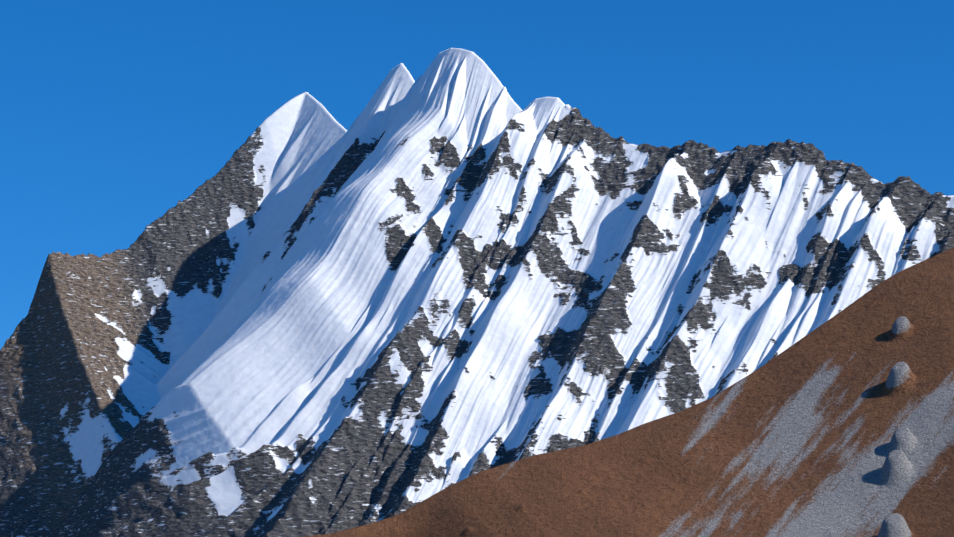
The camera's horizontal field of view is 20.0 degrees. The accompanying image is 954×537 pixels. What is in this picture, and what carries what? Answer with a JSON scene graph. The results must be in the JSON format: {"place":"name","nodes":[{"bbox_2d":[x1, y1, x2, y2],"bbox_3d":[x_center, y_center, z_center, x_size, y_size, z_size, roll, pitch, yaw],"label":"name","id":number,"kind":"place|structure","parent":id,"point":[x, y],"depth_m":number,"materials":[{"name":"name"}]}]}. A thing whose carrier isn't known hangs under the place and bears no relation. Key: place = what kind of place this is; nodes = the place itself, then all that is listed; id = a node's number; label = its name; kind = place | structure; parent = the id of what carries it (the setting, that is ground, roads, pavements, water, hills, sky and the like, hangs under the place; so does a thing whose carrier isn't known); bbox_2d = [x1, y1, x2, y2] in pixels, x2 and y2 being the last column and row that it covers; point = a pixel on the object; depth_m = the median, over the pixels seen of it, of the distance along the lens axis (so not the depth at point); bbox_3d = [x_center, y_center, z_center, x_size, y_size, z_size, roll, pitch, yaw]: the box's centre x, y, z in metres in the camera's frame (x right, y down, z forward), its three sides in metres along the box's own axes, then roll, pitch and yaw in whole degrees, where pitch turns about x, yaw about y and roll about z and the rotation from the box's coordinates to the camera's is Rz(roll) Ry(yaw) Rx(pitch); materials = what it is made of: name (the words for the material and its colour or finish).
{"place":"outdoors","nodes":[
{"label":"outdoors","id":0,"kind":"place"},
{"bbox_2d":[0,48,953,536],"bbox_3d":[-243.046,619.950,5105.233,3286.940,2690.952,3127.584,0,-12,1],"label":"mountain wall","id":1,"kind":"structure","parent":0,"point":[302,314],"depth_m":5315.98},
{"bbox_2d":[0,0,953,349],"label":"sky","id":2,"kind":"structure","parent":0,"point":[113,113],"materials":[{"name":"blue"}]},
{"bbox_2d":[303,248,953,536],"bbox_3d":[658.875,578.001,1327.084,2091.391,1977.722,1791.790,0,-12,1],"label":"hillside","id":3,"kind":"structure","parent":0,"point":[840,424],"depth_m":1674.27,"materials":[{"name":"brown soil"}]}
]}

